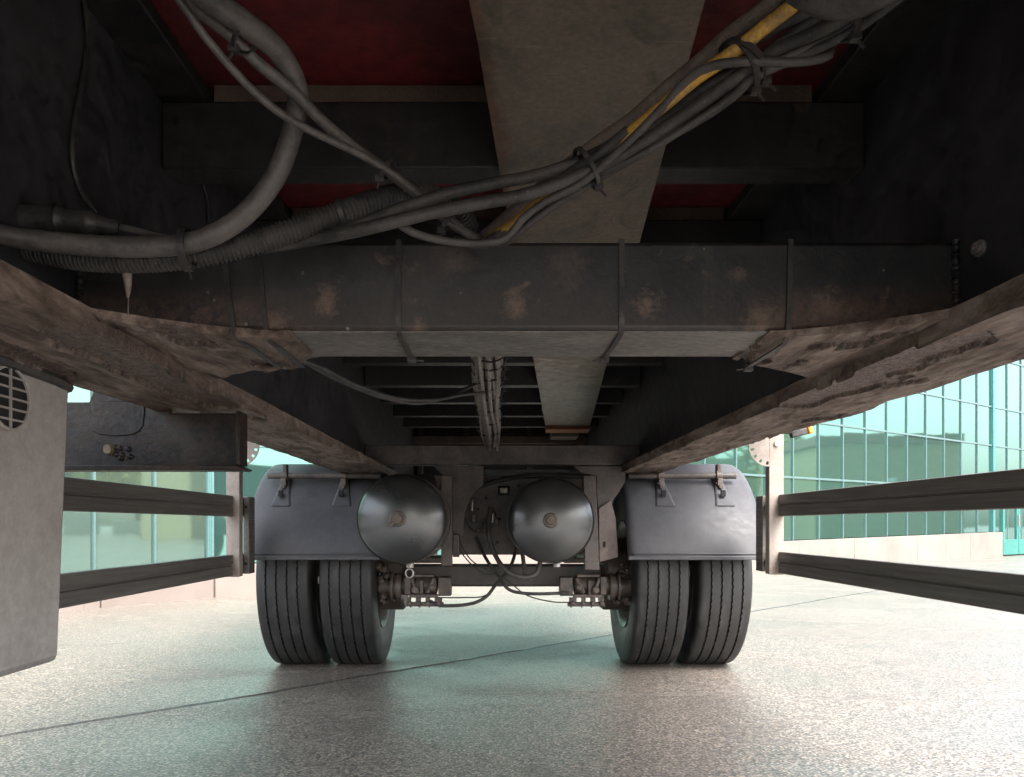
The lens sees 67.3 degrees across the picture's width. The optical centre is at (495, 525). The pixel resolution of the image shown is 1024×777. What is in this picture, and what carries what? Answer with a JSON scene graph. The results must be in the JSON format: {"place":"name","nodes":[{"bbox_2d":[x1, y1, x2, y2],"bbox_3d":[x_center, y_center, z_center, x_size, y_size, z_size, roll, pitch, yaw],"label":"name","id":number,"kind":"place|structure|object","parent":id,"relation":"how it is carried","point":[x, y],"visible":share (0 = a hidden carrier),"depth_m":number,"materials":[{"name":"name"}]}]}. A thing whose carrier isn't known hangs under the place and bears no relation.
{"place":"outdoors","nodes":[
{"label":"outdoors","id":0,"kind":"place"},
{"bbox_2d":[0,555,1023,776],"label":"ground","id":1,"kind":"structure","parent":0,"point":[883,702],"depth_m":3.47,"materials":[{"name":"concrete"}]},
{"bbox_2d":[0,590,879,736],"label":"pavement joint","id":2,"kind":"object","parent":1,"relation":"on","point":[49,727],"visible":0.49,"depth_m":3.65,"materials":[{"name":"grey concrete"}]},
{"bbox_2d":[0,0,1023,676],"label":"semi trailer","id":3,"kind":"object","parent":1,"relation":"on","point":[578,288],"visible":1,"depth_m":1.42,"materials":[{"name":"black metal"}]},
{"bbox_2d":[59,360,1023,611],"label":"glass building","id":4,"kind":"structure","parent":1,"relation":"on","point":[972,424],"depth_m":15.53,"materials":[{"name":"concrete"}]},
{"bbox_2d":[60,472,91,572],"bbox_3d":[-3.987,-0.216,7.022,0.025,1.316,0.598,0,0,34],"label":"window pane","id":5,"kind":"structure","parent":4,"relation":"in","point":[76,548],"depth_m":7.14,"materials":[{"name":"teal glass"}]},
{"bbox_2d":[68,386,91,401],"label":"window pane","id":6,"kind":"structure","parent":4,"relation":"in","point":[78,394],"depth_m":7.17,"materials":[{"name":"teal glass"}]},
{"bbox_2d":[96,472,152,568],"bbox_3d":[-3.643,-0.221,7.538,0.024,1.307,0.596,0,0,34],"label":"window pane","id":7,"kind":"structure","parent":4,"relation":"in","point":[122,539],"depth_m":7.53,"materials":[{"name":"teal glass"}]},
{"bbox_2d":[157,472,205,561],"bbox_3d":[-3.299,-0.225,8.054,0.025,1.299,0.598,0,0,34],"label":"window pane","id":8,"kind":"structure","parent":4,"relation":"in","point":[179,537],"depth_m":8.05,"materials":[{"name":"teal glass"}]},
{"bbox_2d":[214,448,311,561],"bbox_3d":[-2.515,-0.230,8.754,1.363,1.291,0.028,0,0,-35],"label":"window pane","id":9,"kind":"structure","parent":4,"relation":"in","point":[266,458],"depth_m":8.58,"materials":[{"name":"teal glass"}]},
{"bbox_2d":[689,460,702,463],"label":"window pane","id":10,"kind":"structure","parent":4,"relation":"in","point":[701,461],"depth_m":12.87,"materials":[{"name":"teal glass"}]},
{"bbox_2d":[706,449,734,466],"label":"window pane","id":11,"kind":"structure","parent":4,"relation":"in","point":[728,457],"depth_m":13.24,"materials":[{"name":"teal glass"}]},
{"bbox_2d":[737,443,763,474],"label":"window pane","id":12,"kind":"structure","parent":4,"relation":"in","point":[746,464],"depth_m":13.62,"materials":[{"name":"teal glass"}]},
{"bbox_2d":[745,476,763,501],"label":"window pane","id":13,"kind":"structure","parent":4,"relation":"in","point":[756,484],"depth_m":13.76,"materials":[{"name":"teal glass"}]},
{"bbox_2d":[784,478,791,539],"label":"window pane","id":14,"kind":"structure","parent":4,"relation":"in","point":[787,481],"depth_m":14.29,"materials":[{"name":"teal glass"}]},
{"bbox_2d":[784,434,791,475],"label":"window pane","id":15,"kind":"structure","parent":4,"relation":"in","point":[787,440],"depth_m":14.29,"materials":[{"name":"teal glass"}]},
{"bbox_2d":[794,479,817,539],"bbox_3d":[5.871,-0.303,14.624,0.808,1.143,0.026,0,0,-35],"label":"window pane","id":16,"kind":"structure","parent":4,"relation":"in","point":[805,527],"depth_m":14.62,"materials":[{"name":"teal glass"}]},
{"bbox_2d":[794,424,817,477],"bbox_3d":[5.871,-1.439,14.624,0.807,1.051,0.026,0,0,-35],"label":"window pane","id":17,"kind":"structure","parent":4,"relation":"in","point":[805,446],"depth_m":14.64,"materials":[{"name":"teal glass"}]},
{"bbox_2d":[820,480,841,538],"bbox_3d":[6.551,-0.309,15.100,0.808,1.131,0.027,0,0,-35],"label":"window pane","id":18,"kind":"structure","parent":4,"relation":"in","point":[830,525],"depth_m":15.10,"materials":[{"name":"teal glass"}]},
{"bbox_2d":[820,424,841,478],"bbox_3d":[6.551,-1.439,15.100,0.808,1.052,0.027,0,0,-35],"label":"window pane","id":19,"kind":"structure","parent":4,"relation":"in","point":[830,436],"depth_m":15.10,"materials":[{"name":"teal glass"}]},
{"bbox_2d":[827,418,841,423],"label":"window pane","id":20,"kind":"structure","parent":4,"relation":"in","point":[839,421],"depth_m":15.22,"materials":[{"name":"teal glass"}]},
{"bbox_2d":[844,482,863,537],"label":"window pane","id":21,"kind":"structure","parent":4,"relation":"in","point":[853,523],"depth_m":15.57,"materials":[{"name":"teal glass"}]},
{"bbox_2d":[844,412,863,426],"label":"window pane","id":22,"kind":"structure","parent":4,"relation":"in","point":[857,420],"depth_m":15.60,"materials":[{"name":"teal glass"}]},
{"bbox_2d":[844,427,864,480],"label":"window pane","id":23,"kind":"structure","parent":4,"relation":"in","point":[853,438],"depth_m":15.57,"materials":[{"name":"teal glass"}]},
{"bbox_2d":[867,483,885,536],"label":"window pane","id":24,"kind":"structure","parent":4,"relation":"in","point":[876,522],"depth_m":16.06,"materials":[{"name":"teal glass"}]},
{"bbox_2d":[867,430,885,481],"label":"window pane","id":25,"kind":"structure","parent":4,"relation":"in","point":[876,441],"depth_m":16.06,"materials":[{"name":"teal glass"}]},
{"bbox_2d":[867,402,885,429],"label":"window pane","id":26,"kind":"structure","parent":4,"relation":"in","point":[876,417],"depth_m":16.08,"materials":[{"name":"teal glass"}]},
{"bbox_2d":[888,513,905,535],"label":"window pane","id":27,"kind":"structure","parent":4,"relation":"in","point":[896,521],"depth_m":16.54,"materials":[{"name":"teal glass"}]},
{"bbox_2d":[888,433,905,481],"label":"window pane","id":28,"kind":"structure","parent":4,"relation":"in","point":[896,442],"depth_m":16.53,"materials":[{"name":"teal glass"}]},
{"bbox_2d":[888,397,905,432],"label":"window pane","id":29,"kind":"structure","parent":4,"relation":"in","point":[896,407],"depth_m":16.55,"materials":[{"name":"teal glass"}]},
{"bbox_2d":[908,512,924,534],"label":"window pane","id":30,"kind":"structure","parent":4,"relation":"in","point":[916,520],"depth_m":17.01,"materials":[{"name":"teal glass"}]},
{"bbox_2d":[908,435,924,480],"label":"window pane","id":31,"kind":"structure","parent":4,"relation":"in","point":[916,445],"depth_m":17.01,"materials":[{"name":"teal glass"}]},
{"bbox_2d":[908,393,924,435],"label":"window pane","id":32,"kind":"structure","parent":4,"relation":"in","point":[916,402],"depth_m":17.01,"materials":[{"name":"teal glass"}]},
{"bbox_2d":[927,511,942,533],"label":"window pane","id":33,"kind":"structure","parent":4,"relation":"in","point":[934,519],"depth_m":17.50,"materials":[{"name":"teal glass"}]},
{"bbox_2d":[927,438,942,478],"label":"window pane","id":34,"kind":"structure","parent":4,"relation":"in","point":[934,446],"depth_m":17.47,"materials":[{"name":"teal glass"}]},
{"bbox_2d":[927,395,942,437],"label":"window pane","id":35,"kind":"structure","parent":4,"relation":"in","point":[934,404],"depth_m":17.47,"materials":[{"name":"teal glass"}]},
{"bbox_2d":[927,386,942,395],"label":"window pane","id":36,"kind":"structure","parent":4,"relation":"in","point":[937,391],"depth_m":17.55,"materials":[{"name":"teal glass"}]},
{"bbox_2d":[945,511,959,532],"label":"window pane","id":37,"kind":"structure","parent":4,"relation":"in","point":[952,518],"depth_m":17.96,"materials":[{"name":"teal glass"}]},
{"bbox_2d":[945,440,959,476],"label":"window pane","id":38,"kind":"structure","parent":4,"relation":"in","point":[952,449],"depth_m":17.96,"materials":[{"name":"teal glass"}]},
{"bbox_2d":[945,399,959,439],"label":"window pane","id":39,"kind":"structure","parent":4,"relation":"in","point":[952,407],"depth_m":17.96,"materials":[{"name":"teal glass"}]},
{"bbox_2d":[945,380,959,398],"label":"window pane","id":40,"kind":"structure","parent":4,"relation":"in","point":[952,390],"depth_m":17.99,"materials":[{"name":"teal glass"}]},
{"bbox_2d":[962,510,975,532],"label":"window pane","id":41,"kind":"structure","parent":4,"relation":"in","point":[968,517],"depth_m":18.45,"materials":[{"name":"teal glass"}]},
{"bbox_2d":[962,443,975,474],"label":"window pane","id":42,"kind":"structure","parent":4,"relation":"in","point":[968,450],"depth_m":18.42,"materials":[{"name":"teal glass"}]},
{"bbox_2d":[962,402,975,441],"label":"window pane","id":43,"kind":"structure","parent":4,"relation":"in","point":[968,410],"depth_m":18.42,"materials":[{"name":"teal glass"}]},
{"bbox_2d":[962,374,975,402],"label":"window pane","id":44,"kind":"structure","parent":4,"relation":"in","point":[968,383],"depth_m":18.45,"materials":[{"name":"teal glass"}]},
{"bbox_2d":[978,510,990,531],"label":"window pane","id":45,"kind":"structure","parent":4,"relation":"in","point":[984,516],"depth_m":18.90,"materials":[{"name":"teal glass"}]},
{"bbox_2d":[978,445,990,472],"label":"window pane","id":46,"kind":"structure","parent":4,"relation":"in","point":[984,452],"depth_m":18.90,"materials":[{"name":"teal glass"}]},
{"bbox_2d":[978,405,990,443],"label":"window pane","id":47,"kind":"structure","parent":4,"relation":"in","point":[984,413],"depth_m":18.90,"materials":[{"name":"teal glass"}]},
{"bbox_2d":[978,370,990,405],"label":"window pane","id":48,"kind":"structure","parent":4,"relation":"in","point":[984,378],"depth_m":18.90,"materials":[{"name":"teal glass"}]},
{"bbox_2d":[995,510,1000,530],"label":"window pane","id":49,"kind":"structure","parent":4,"relation":"in","point":[997,512],"depth_m":19.33,"materials":[{"name":"teal glass"}]},
{"bbox_2d":[995,447,1005,470],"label":"window pane","id":50,"kind":"structure","parent":4,"relation":"in","point":[1000,453],"depth_m":19.41,"materials":[{"name":"teal glass"}]},
{"bbox_2d":[995,365,1005,408],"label":"window pane","id":51,"kind":"structure","parent":4,"relation":"in","point":[1000,372],"depth_m":19.41,"materials":[{"name":"teal glass"}]},
{"bbox_2d":[995,409,1006,445],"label":"window pane","id":52,"kind":"structure","parent":4,"relation":"in","point":[1000,415],"depth_m":19.41,"materials":[{"name":"teal glass"}]},
{"bbox_2d":[1000,509,1019,554],"bbox_3d":[13.147,-0.061,19.654,0.900,1.615,0.120,0,0,-35],"label":"door","id":53,"kind":"structure","parent":4,"relation":"in","point":[1010,545],"depth_m":19.70,"materials":[{"name":"teal glass"}]},
{"bbox_2d":[1008,449,1019,469],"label":"window pane","id":54,"kind":"structure","parent":4,"relation":"in","point":[1013,454],"depth_m":19.84,"materials":[{"name":"teal glass"}]},
{"bbox_2d":[1008,411,1019,447],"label":"window pane","id":55,"kind":"structure","parent":4,"relation":"in","point":[1013,417],"depth_m":19.85,"materials":[{"name":"teal glass"}]},
{"bbox_2d":[1008,363,1019,410],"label":"window pane","id":56,"kind":"structure","parent":4,"relation":"in","point":[1013,370],"depth_m":19.85,"materials":[{"name":"teal glass"}]},
{"bbox_2d":[1019,509,1023,553],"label":"door","id":57,"kind":"structure","parent":4,"relation":"in","point":[1021,541],"depth_m":20.00,"materials":[{"name":"teal glass"}]},
{"bbox_2d":[1022,450,1023,467],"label":"window pane","id":58,"kind":"structure","parent":4,"relation":"in","point":[1022,450],"depth_m":20.16,"materials":[{"name":"teal glass"}]},
{"bbox_2d":[1022,414,1023,448],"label":"window pane","id":59,"kind":"structure","parent":4,"relation":"in","point":[1022,414],"depth_m":20.18,"materials":[{"name":"teal glass"}]},
{"bbox_2d":[1022,367,1023,411],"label":"window pane","id":60,"kind":"structure","parent":4,"relation":"in","point":[1022,367],"depth_m":20.17,"materials":[{"name":"teal glass"}]}
]}

